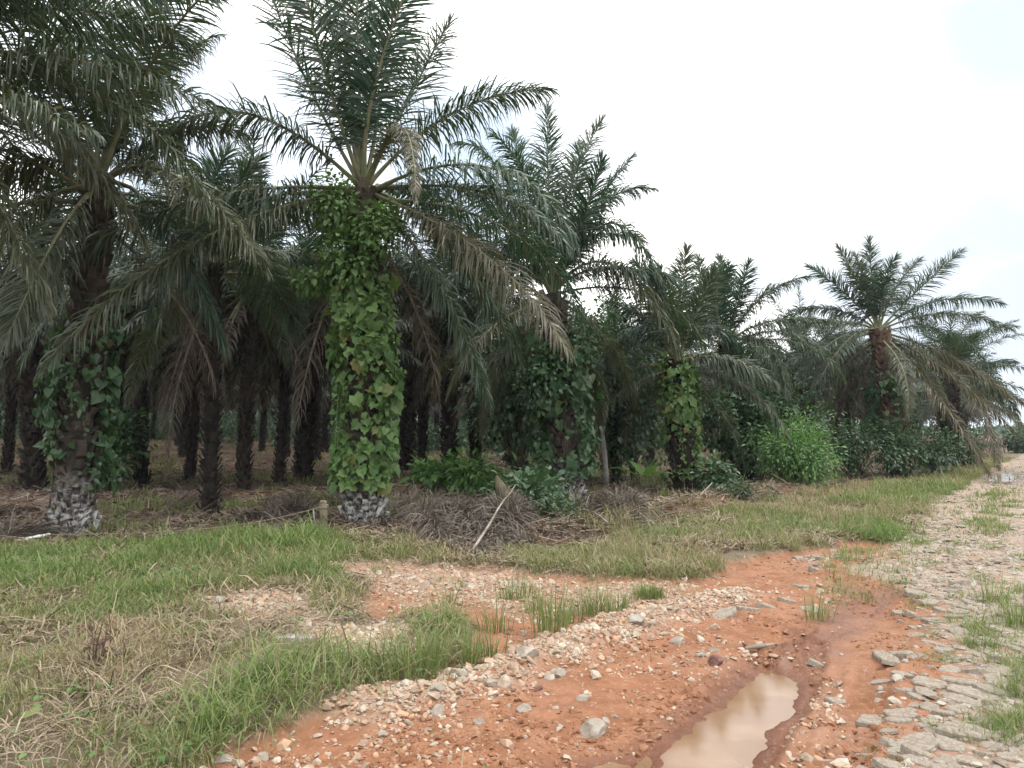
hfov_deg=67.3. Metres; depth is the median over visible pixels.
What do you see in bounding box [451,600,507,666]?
grass tuft
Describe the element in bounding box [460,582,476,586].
rock
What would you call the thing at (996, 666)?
paving stone
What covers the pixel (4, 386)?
oil palm
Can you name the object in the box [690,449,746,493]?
broadleaf shrub
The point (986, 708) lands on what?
paving stone
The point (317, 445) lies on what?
oil palm
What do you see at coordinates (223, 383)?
oil palm
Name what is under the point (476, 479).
broadleaf shrub
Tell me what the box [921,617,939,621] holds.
paving stone
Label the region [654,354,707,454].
oil palm
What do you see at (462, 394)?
oil palm
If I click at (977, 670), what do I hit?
paving stone
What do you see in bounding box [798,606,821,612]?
paving stone
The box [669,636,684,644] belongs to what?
rock
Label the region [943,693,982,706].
paving stone
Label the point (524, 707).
rock
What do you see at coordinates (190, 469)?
oil palm
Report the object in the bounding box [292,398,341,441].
oil palm
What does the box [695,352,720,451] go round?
oil palm
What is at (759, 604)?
paving stone
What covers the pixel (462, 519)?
fallen frond
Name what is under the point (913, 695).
paving stone
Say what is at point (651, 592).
grass tuft
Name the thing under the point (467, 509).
fallen frond
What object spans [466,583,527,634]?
grass tuft
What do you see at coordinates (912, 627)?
paving stone
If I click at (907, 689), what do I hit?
paving stone
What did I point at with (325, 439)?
oil palm
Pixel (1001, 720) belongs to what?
track grass
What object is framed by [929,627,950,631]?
paving stone
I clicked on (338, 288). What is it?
climbing vine
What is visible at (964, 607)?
paving stone
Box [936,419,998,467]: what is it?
broadleaf shrub
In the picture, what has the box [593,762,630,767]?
puddle water
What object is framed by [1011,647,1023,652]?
paving stone
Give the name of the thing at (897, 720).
paving stone
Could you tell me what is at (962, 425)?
oil palm
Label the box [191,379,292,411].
oil palm
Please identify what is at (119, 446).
broadleaf shrub
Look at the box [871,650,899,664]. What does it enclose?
paving stone
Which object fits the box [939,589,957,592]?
paving stone
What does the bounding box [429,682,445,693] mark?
rock
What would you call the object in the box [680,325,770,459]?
oil palm
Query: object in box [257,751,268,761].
rock
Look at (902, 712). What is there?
paving stone
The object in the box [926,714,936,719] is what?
paving stone
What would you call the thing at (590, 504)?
fallen frond
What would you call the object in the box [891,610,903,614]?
paving stone
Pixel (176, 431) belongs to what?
oil palm
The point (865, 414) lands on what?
oil palm
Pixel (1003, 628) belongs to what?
paving stone
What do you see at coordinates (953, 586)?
paving stone
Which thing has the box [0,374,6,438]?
oil palm
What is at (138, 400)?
oil palm
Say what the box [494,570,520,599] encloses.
grass tuft
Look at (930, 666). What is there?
paving stone
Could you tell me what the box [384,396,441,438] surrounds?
oil palm
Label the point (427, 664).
grass tuft
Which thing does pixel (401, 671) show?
grass tuft
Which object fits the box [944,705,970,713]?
paving stone
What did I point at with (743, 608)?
paving stone
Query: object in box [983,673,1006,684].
paving stone
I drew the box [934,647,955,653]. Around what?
paving stone
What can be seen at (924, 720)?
paving stone
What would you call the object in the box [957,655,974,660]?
paving stone
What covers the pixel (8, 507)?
fallen frond
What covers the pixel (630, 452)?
broadleaf shrub
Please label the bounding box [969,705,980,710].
paving stone
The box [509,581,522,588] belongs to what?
rock
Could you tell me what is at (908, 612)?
paving stone
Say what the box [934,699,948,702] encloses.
paving stone
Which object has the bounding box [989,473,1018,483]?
puddle water
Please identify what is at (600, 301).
oil palm
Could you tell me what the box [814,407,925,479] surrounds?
broadleaf shrub
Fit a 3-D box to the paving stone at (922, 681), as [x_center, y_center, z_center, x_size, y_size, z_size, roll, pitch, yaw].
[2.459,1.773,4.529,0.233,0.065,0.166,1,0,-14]
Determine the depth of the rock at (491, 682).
4.54 m
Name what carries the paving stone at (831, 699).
on the ground at (854, 668)
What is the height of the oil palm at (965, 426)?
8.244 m
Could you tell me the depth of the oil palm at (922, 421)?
100.45 m
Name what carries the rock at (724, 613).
on the ground at (854, 668)
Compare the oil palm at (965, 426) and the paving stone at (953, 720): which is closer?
the paving stone at (953, 720)
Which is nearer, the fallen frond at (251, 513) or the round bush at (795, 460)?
the fallen frond at (251, 513)
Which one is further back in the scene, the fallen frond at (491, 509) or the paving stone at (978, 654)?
the fallen frond at (491, 509)
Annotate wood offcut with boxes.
[275,634,314,642]
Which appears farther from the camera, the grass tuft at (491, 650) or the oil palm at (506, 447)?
the oil palm at (506, 447)
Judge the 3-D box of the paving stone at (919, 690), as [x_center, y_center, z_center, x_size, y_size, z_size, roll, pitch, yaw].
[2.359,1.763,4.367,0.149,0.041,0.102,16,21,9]
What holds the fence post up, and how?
on the ground at (854, 668)
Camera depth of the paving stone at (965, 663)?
4.95 m
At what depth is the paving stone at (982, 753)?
3.56 m
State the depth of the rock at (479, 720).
4.08 m
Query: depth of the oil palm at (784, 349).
36.34 m
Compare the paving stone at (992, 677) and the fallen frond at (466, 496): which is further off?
the fallen frond at (466, 496)
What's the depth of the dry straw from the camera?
6.07 m
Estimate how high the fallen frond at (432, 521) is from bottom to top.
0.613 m
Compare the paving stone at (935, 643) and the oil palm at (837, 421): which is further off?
the oil palm at (837, 421)
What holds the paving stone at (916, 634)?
on the ground at (854, 668)
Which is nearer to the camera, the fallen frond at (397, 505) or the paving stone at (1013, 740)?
the paving stone at (1013, 740)
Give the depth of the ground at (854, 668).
5.20 m
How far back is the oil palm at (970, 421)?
82.54 m
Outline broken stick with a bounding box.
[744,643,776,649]
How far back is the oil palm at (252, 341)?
20.00 m
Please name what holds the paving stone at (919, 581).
on the ground at (854, 668)
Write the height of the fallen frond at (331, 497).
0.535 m
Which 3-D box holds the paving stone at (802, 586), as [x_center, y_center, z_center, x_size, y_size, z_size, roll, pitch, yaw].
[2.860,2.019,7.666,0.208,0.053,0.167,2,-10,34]
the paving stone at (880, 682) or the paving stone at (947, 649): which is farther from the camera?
the paving stone at (947, 649)
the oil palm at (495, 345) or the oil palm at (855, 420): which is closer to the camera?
the oil palm at (495, 345)
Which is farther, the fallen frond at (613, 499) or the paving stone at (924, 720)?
the fallen frond at (613, 499)
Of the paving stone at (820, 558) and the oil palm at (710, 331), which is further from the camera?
the oil palm at (710, 331)
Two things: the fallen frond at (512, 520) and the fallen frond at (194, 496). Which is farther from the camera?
the fallen frond at (194, 496)
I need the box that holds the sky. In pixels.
[0,0,1023,427]
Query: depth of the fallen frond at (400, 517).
13.22 m
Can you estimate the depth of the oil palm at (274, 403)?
82.63 m
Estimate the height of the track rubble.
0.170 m
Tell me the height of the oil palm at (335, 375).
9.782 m
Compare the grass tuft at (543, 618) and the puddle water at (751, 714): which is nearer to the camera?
the puddle water at (751, 714)
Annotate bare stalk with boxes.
[472,484,515,549]
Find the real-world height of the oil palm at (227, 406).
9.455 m
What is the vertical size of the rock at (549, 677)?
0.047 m
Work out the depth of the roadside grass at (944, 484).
11.97 m
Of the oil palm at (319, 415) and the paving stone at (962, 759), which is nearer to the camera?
the paving stone at (962, 759)
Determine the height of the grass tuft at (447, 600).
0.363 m
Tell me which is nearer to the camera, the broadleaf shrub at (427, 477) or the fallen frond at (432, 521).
the fallen frond at (432, 521)
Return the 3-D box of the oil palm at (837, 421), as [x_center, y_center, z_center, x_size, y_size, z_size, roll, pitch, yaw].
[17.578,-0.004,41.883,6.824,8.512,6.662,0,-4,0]
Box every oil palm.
[0,0,245,324]
[0,0,313,536]
[0,164,194,491]
[0,166,301,486]
[0,208,244,478]
[0,243,121,473]
[0,333,163,390]
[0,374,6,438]
[1,140,423,515]
[5,257,190,405]
[25,173,322,481]
[28,0,586,525]
[102,124,403,490]
[118,174,438,485]
[130,361,239,450]
[145,381,158,420]
[147,349,263,457]
[149,348,278,402]
[149,380,166,440]
[152,240,334,468]
[154,380,239,445]
[173,195,428,481]
[191,378,273,414]
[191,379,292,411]
[219,377,326,451]
[220,216,461,481]
[224,397,272,413]
[224,399,276,438]
[225,367,343,456]
[225,398,276,438]
[253,344,341,460]
[255,395,298,441]
[257,401,275,435]
[271,198,539,474]
[274,399,333,438]
[290,374,342,451]
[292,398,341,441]
[312,183,594,476]
[320,287,441,392]
[321,376,417,401]
[322,248,482,470]
[339,373,464,457]
[381,213,586,472]
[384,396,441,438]
[395,346,443,446]
[400,338,507,408]
[424,97,708,496]
[429,275,578,469]
[429,389,480,409]
[429,398,464,447]
[430,297,536,464]
[531,275,680,469]
[569,277,695,484]
[578,239,791,492]
[617,315,719,464]
[627,249,846,480]
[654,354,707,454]
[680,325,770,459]
[695,329,772,456]
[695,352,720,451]
[742,285,874,427]
[771,233,1023,478]
[772,320,906,458]
[788,316,922,471]
[797,349,871,455]
[817,399,871,451]
[853,297,1023,470]
[854,366,929,453]
[890,300,1023,424]
[904,352,1009,424]
[907,397,932,442]
[915,376,1000,445]
[928,409,996,424]
[963,404,1004,436]
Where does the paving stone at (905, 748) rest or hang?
on the ground at (854, 668)
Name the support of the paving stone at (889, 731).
on the ground at (854, 668)
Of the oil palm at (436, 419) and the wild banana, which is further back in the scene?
the oil palm at (436, 419)
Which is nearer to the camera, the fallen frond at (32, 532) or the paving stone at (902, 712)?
the paving stone at (902, 712)
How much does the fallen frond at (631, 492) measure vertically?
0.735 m
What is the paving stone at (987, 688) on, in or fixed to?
on the ground at (854, 668)
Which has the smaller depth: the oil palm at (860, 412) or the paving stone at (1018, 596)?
the paving stone at (1018, 596)
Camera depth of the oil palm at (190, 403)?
46.73 m
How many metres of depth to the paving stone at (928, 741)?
3.70 m
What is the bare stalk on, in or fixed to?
on the fallen frond at (439, 499)
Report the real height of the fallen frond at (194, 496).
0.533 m
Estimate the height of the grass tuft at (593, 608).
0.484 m
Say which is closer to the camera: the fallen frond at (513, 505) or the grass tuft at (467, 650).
the grass tuft at (467, 650)
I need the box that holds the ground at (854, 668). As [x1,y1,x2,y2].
[0,436,1023,767]
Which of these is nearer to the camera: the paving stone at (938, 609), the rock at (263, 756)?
the rock at (263, 756)
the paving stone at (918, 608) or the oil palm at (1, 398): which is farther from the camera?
the oil palm at (1, 398)
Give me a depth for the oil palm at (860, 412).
47.67 m
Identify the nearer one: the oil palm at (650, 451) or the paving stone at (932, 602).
the paving stone at (932, 602)
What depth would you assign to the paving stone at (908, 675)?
4.67 m
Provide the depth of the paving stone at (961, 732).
3.78 m
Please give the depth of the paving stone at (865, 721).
4.08 m
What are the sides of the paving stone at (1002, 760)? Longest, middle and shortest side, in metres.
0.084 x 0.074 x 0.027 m
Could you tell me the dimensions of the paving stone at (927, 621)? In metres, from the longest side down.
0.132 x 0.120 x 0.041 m
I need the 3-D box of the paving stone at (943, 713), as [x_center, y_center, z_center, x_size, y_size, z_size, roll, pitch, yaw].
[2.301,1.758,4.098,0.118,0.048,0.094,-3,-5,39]
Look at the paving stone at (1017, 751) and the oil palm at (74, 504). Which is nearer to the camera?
the paving stone at (1017, 751)
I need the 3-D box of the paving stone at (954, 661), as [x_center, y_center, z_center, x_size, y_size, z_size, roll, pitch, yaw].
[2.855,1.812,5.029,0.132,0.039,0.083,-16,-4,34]
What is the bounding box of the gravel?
[167,551,853,767]
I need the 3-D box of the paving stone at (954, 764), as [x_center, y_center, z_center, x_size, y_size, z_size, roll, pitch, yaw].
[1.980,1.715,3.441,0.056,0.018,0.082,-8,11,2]
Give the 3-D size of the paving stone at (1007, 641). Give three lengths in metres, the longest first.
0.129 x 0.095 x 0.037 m
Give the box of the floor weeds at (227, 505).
[0,436,884,540]
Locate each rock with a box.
[215,596,227,604]
[215,754,233,763]
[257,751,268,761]
[378,729,387,737]
[418,581,430,586]
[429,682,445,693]
[431,704,443,716]
[450,668,468,676]
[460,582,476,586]
[473,717,484,724]
[486,677,497,686]
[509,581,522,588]
[515,646,539,657]
[516,703,531,712]
[533,685,542,691]
[544,674,554,679]
[550,667,565,676]
[575,694,589,700]
[580,718,606,738]
[602,716,609,722]
[628,614,644,624]
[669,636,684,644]
[695,652,705,656]
[707,648,720,651]
[708,655,722,666]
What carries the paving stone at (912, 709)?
on the ground at (854, 668)
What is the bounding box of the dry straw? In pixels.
[0,486,1012,767]
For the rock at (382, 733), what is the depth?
3.91 m
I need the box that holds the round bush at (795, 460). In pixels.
[740,401,857,487]
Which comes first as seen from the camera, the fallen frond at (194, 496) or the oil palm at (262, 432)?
the fallen frond at (194, 496)
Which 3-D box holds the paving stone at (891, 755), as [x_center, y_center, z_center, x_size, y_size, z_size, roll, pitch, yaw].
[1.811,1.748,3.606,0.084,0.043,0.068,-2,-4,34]
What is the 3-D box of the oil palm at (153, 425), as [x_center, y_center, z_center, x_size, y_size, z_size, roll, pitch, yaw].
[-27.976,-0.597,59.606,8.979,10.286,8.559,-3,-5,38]
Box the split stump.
[495,475,517,520]
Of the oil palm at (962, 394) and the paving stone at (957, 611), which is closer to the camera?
the paving stone at (957, 611)
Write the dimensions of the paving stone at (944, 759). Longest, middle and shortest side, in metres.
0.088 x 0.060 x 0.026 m
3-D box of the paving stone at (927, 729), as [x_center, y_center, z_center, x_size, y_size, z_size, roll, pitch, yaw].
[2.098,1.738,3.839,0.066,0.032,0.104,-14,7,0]
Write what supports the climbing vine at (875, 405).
attached to the oil palm at (884, 357)
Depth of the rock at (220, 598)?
6.75 m
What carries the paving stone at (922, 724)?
on the ground at (854, 668)
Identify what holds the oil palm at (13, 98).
on the ground at (854, 668)
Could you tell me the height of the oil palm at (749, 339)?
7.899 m
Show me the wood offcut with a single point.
(293, 636)
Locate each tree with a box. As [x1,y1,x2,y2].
[510,274,666,485]
[743,298,873,454]
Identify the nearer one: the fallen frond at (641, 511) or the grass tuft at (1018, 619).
the grass tuft at (1018, 619)
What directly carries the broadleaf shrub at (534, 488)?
on the ground at (854, 668)
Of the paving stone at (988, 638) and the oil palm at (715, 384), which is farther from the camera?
the oil palm at (715, 384)
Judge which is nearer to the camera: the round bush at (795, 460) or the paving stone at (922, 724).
the paving stone at (922, 724)
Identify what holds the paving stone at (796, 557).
on the ground at (854, 668)
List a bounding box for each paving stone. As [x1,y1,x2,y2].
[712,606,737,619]
[736,605,760,611]
[756,601,775,608]
[777,596,796,603]
[790,584,809,588]
[792,556,803,559]
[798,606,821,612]
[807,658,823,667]
[808,566,819,571]
[815,556,826,560]
[824,696,845,703]
[855,714,881,727]
[855,753,872,758]
[870,679,891,685]
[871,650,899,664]
[871,757,906,767]
[877,736,895,747]
[879,728,898,734]
[881,659,905,666]
[883,708,920,718]
[884,716,912,723]
[887,650,913,658]
[887,732,938,753]
[888,753,901,758]
[889,670,914,678]
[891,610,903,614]
[893,687,904,692]
[899,580,916,583]
[899,743,937,757]
[899,754,930,766]
[902,687,912,691]
[903,588,930,597]
[904,609,917,615]
[905,707,917,711]
[906,653,923,659]
[906,692,922,699]
[907,625,917,629]
[907,632,924,636]
[908,702,918,708]
[909,615,924,619]
[910,579,925,582]
[911,676,946,689]
[912,686,937,694]
[914,606,925,609]
[915,722,928,726]
[918,701,939,710]
[920,598,939,606]
[920,717,929,723]
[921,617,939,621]
[921,639,945,645]
[923,665,935,668]
[923,726,936,732]
[924,619,940,623]
[926,684,935,689]
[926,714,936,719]
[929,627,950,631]
[930,763,952,767]
[931,709,955,716]
[931,757,949,763]
[932,606,946,611]
[932,733,965,751]
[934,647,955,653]
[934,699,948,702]
[935,721,1002,741]
[938,664,960,672]
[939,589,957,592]
[940,675,975,686]
[941,584,962,588]
[943,657,959,662]
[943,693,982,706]
[944,614,963,618]
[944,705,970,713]
[946,684,1002,701]
[947,608,969,613]
[947,760,961,767]
[948,626,977,636]
[948,718,960,722]
[952,754,983,765]
[953,601,964,605]
[955,580,982,584]
[956,605,975,609]
[956,662,970,665]
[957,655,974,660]
[960,598,977,605]
[960,667,986,673]
[962,586,975,589]
[963,635,983,646]
[968,714,994,724]
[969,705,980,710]
[970,593,1010,599]
[971,652,985,657]
[972,683,1013,696]
[972,750,991,757]
[974,662,988,666]
[977,636,998,641]
[978,613,995,617]
[981,699,1000,705]
[982,705,1023,719]
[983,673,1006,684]
[984,624,1015,633]
[985,668,1012,674]
[986,655,1006,659]
[987,743,1005,751]
[988,665,1013,672]
[989,605,1002,610]
[989,759,1008,767]
[994,642,1016,647]
[996,752,1021,762]
[998,638,1013,643]
[1000,737,1019,744]
[1008,747,1022,756]
[1010,594,1022,598]
[1011,641,1023,647]
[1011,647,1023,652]
[1013,700,1022,707]
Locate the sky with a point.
(778, 133)
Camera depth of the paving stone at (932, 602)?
6.74 m
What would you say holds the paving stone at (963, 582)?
on the ground at (854, 668)
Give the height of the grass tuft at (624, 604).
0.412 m
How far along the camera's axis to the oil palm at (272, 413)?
100.61 m
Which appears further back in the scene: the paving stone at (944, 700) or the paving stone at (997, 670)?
the paving stone at (997, 670)
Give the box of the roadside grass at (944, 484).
[389,454,1021,585]
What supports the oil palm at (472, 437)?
on the ground at (854, 668)
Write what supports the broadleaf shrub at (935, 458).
on the ground at (854, 668)
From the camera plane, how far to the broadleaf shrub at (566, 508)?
11.78 m
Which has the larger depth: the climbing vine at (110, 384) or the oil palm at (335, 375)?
the oil palm at (335, 375)
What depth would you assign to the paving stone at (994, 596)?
6.89 m
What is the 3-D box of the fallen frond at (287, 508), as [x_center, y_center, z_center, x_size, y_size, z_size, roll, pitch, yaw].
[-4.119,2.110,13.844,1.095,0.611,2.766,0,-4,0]
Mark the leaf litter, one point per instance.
(149, 514)
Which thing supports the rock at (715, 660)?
on the ground at (854, 668)
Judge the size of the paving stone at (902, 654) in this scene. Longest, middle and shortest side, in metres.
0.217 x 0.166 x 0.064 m
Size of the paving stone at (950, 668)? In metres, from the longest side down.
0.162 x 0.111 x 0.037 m
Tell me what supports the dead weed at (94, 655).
on the ground at (854, 668)
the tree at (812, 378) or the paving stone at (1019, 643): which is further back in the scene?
the tree at (812, 378)
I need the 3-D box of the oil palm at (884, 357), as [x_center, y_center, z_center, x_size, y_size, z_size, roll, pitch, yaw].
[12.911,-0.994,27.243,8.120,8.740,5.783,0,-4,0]
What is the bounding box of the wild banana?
[613,453,671,493]
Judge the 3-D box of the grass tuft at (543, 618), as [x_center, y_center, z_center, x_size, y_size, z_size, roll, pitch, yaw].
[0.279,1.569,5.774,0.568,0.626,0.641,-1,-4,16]
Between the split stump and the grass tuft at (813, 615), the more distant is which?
the split stump
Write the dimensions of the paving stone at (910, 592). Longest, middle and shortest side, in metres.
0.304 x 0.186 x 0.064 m
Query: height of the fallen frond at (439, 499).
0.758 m
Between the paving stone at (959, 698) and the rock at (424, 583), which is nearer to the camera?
the paving stone at (959, 698)
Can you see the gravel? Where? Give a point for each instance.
(504, 681)
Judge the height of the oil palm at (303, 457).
9.611 m
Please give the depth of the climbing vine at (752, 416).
23.93 m
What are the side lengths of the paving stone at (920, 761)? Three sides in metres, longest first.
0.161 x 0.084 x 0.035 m
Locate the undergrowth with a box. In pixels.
[0,397,830,450]
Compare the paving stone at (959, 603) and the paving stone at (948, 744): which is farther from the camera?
the paving stone at (959, 603)
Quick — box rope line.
[39,504,328,534]
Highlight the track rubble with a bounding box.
[792,459,1023,767]
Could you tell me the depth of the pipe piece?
10.59 m
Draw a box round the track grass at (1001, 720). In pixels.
[807,463,1023,765]
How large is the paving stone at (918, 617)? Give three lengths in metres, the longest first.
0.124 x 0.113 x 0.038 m
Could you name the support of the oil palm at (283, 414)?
on the ground at (854, 668)
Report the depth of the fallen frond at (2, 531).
10.04 m
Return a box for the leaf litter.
[0,441,938,547]
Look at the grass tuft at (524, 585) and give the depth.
7.09 m
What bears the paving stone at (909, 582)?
on the ground at (854, 668)
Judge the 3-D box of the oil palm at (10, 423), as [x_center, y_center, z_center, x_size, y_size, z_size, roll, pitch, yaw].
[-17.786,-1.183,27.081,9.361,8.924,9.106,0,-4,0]
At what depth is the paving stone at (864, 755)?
3.69 m
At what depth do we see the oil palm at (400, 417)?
46.87 m
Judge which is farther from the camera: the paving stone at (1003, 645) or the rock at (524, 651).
the paving stone at (1003, 645)
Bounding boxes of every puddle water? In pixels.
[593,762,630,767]
[634,669,798,767]
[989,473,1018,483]
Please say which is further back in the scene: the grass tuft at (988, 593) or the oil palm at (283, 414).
the oil palm at (283, 414)
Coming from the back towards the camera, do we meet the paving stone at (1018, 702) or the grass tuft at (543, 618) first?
the grass tuft at (543, 618)
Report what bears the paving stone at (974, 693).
on the ground at (854, 668)
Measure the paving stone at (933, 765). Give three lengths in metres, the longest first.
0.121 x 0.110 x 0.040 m
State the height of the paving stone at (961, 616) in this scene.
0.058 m
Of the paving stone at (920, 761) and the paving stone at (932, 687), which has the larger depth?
the paving stone at (932, 687)
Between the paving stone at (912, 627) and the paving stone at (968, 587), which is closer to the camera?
the paving stone at (912, 627)
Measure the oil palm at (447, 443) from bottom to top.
9.376 m
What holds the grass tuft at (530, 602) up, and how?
on the ground at (854, 668)
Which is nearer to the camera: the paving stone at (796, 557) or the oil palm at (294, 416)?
the paving stone at (796, 557)
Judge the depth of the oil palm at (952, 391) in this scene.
31.07 m
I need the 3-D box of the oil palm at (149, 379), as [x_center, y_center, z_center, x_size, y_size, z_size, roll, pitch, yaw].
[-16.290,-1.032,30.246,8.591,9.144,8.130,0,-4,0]
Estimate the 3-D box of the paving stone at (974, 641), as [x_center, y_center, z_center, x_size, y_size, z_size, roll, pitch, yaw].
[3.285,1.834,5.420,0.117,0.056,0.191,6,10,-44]
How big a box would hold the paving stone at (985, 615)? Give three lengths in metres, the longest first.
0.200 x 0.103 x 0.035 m
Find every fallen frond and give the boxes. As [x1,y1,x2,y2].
[0,494,42,517]
[0,503,67,540]
[0,518,25,541]
[159,487,237,512]
[230,489,316,521]
[253,489,318,522]
[256,484,317,506]
[312,484,342,504]
[383,488,451,513]
[389,490,455,520]
[391,487,513,556]
[396,497,468,536]
[399,478,474,504]
[414,494,472,517]
[428,483,544,548]
[438,497,490,520]
[444,484,523,531]
[448,482,554,541]
[461,486,531,551]
[462,483,545,555]
[534,490,608,522]
[564,487,617,514]
[579,486,655,525]
[592,473,657,527]
[593,479,657,515]
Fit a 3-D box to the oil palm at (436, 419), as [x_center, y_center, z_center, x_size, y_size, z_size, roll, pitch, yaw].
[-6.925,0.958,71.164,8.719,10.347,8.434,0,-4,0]
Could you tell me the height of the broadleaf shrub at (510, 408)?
4.872 m
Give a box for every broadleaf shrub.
[54,399,157,490]
[398,448,470,494]
[443,446,507,500]
[446,321,550,485]
[478,451,574,519]
[504,464,573,499]
[532,485,588,522]
[578,356,706,480]
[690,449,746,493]
[713,471,781,500]
[718,372,855,479]
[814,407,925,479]
[911,416,978,476]
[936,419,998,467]
[993,426,1023,452]
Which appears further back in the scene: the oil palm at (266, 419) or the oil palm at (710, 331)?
the oil palm at (266, 419)
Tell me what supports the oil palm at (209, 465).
on the ground at (854, 668)
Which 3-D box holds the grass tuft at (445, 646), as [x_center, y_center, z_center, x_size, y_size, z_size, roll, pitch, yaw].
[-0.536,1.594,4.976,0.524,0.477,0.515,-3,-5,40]
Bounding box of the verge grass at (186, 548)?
[0,500,711,767]
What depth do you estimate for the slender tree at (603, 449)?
21.47 m
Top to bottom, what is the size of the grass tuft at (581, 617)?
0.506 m
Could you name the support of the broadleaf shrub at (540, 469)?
on the ground at (854, 668)
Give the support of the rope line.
attached to the fence post
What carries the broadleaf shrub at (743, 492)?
on the ground at (854, 668)
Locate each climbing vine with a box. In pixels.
[32,297,127,522]
[286,167,407,523]
[511,318,607,493]
[651,351,712,488]
[698,384,798,479]
[854,370,929,474]
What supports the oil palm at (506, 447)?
on the ground at (854, 668)
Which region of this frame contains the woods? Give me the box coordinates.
[157,411,1023,435]
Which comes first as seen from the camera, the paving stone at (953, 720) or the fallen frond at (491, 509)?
the paving stone at (953, 720)
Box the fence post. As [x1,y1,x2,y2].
[320,500,327,530]
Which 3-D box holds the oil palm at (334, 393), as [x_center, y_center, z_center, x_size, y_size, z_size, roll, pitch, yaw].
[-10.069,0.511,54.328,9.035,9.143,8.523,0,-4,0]
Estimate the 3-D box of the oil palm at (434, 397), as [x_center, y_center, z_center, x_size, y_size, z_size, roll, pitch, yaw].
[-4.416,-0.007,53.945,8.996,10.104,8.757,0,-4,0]
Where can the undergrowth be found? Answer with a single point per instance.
(230, 433)
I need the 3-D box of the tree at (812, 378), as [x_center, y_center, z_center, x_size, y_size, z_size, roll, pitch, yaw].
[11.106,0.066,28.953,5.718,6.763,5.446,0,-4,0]
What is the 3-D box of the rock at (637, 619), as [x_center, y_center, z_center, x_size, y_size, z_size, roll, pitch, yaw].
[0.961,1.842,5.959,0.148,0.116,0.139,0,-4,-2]
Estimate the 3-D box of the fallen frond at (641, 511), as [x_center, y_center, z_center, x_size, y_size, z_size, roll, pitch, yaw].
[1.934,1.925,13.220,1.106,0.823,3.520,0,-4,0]
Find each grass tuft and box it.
[360,639,421,681]
[370,599,470,679]
[399,599,472,671]
[418,569,471,610]
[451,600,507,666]
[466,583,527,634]
[472,616,509,656]
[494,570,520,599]
[496,556,536,600]
[517,558,584,637]
[517,583,551,615]
[543,569,593,626]
[567,565,618,618]
[589,567,639,614]
[618,577,668,600]
[796,581,843,621]
[966,572,1012,607]
[984,580,1023,627]
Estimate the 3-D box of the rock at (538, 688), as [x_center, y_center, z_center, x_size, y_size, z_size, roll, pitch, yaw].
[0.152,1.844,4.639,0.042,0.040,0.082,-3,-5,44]
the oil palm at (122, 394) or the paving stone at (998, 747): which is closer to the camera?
the paving stone at (998, 747)
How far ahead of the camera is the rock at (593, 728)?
3.98 m
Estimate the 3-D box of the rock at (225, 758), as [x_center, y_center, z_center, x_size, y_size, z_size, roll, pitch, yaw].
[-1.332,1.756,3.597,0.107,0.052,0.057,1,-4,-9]
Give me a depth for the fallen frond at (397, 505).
14.93 m
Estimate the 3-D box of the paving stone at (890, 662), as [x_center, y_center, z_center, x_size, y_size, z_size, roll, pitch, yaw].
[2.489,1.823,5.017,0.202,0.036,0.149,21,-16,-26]
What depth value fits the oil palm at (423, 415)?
24.12 m
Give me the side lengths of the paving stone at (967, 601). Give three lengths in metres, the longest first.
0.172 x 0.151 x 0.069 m
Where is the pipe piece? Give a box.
[17,533,49,540]
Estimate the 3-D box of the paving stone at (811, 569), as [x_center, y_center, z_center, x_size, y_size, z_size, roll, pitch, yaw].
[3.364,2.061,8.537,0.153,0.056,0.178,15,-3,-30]
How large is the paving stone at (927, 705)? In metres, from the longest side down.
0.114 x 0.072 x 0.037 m
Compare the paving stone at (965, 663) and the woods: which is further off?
the woods
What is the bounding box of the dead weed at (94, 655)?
[77,612,130,671]
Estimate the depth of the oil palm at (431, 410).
59.13 m
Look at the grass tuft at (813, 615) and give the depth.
6.45 m
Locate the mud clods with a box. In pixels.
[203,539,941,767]
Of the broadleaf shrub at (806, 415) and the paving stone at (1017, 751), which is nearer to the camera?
the paving stone at (1017, 751)
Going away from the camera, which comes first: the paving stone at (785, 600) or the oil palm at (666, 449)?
the paving stone at (785, 600)
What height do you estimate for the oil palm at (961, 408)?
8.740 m
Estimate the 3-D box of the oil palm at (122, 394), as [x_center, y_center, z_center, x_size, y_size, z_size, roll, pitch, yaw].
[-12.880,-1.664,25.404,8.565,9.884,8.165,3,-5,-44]
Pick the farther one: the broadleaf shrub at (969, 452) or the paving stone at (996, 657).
the broadleaf shrub at (969, 452)
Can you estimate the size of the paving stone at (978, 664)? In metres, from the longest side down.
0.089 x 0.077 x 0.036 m
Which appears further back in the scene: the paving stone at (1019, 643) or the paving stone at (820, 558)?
the paving stone at (820, 558)
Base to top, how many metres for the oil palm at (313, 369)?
9.199 m
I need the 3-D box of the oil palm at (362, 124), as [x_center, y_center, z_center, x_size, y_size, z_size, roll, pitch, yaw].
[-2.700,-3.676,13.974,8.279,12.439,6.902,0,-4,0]
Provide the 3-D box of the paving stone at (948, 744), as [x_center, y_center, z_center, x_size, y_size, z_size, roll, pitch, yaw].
[2.094,1.737,3.686,0.145,0.064,0.160,-2,-4,28]
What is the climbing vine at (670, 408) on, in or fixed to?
attached to the oil palm at (710, 331)
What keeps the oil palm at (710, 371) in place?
on the ground at (854, 668)

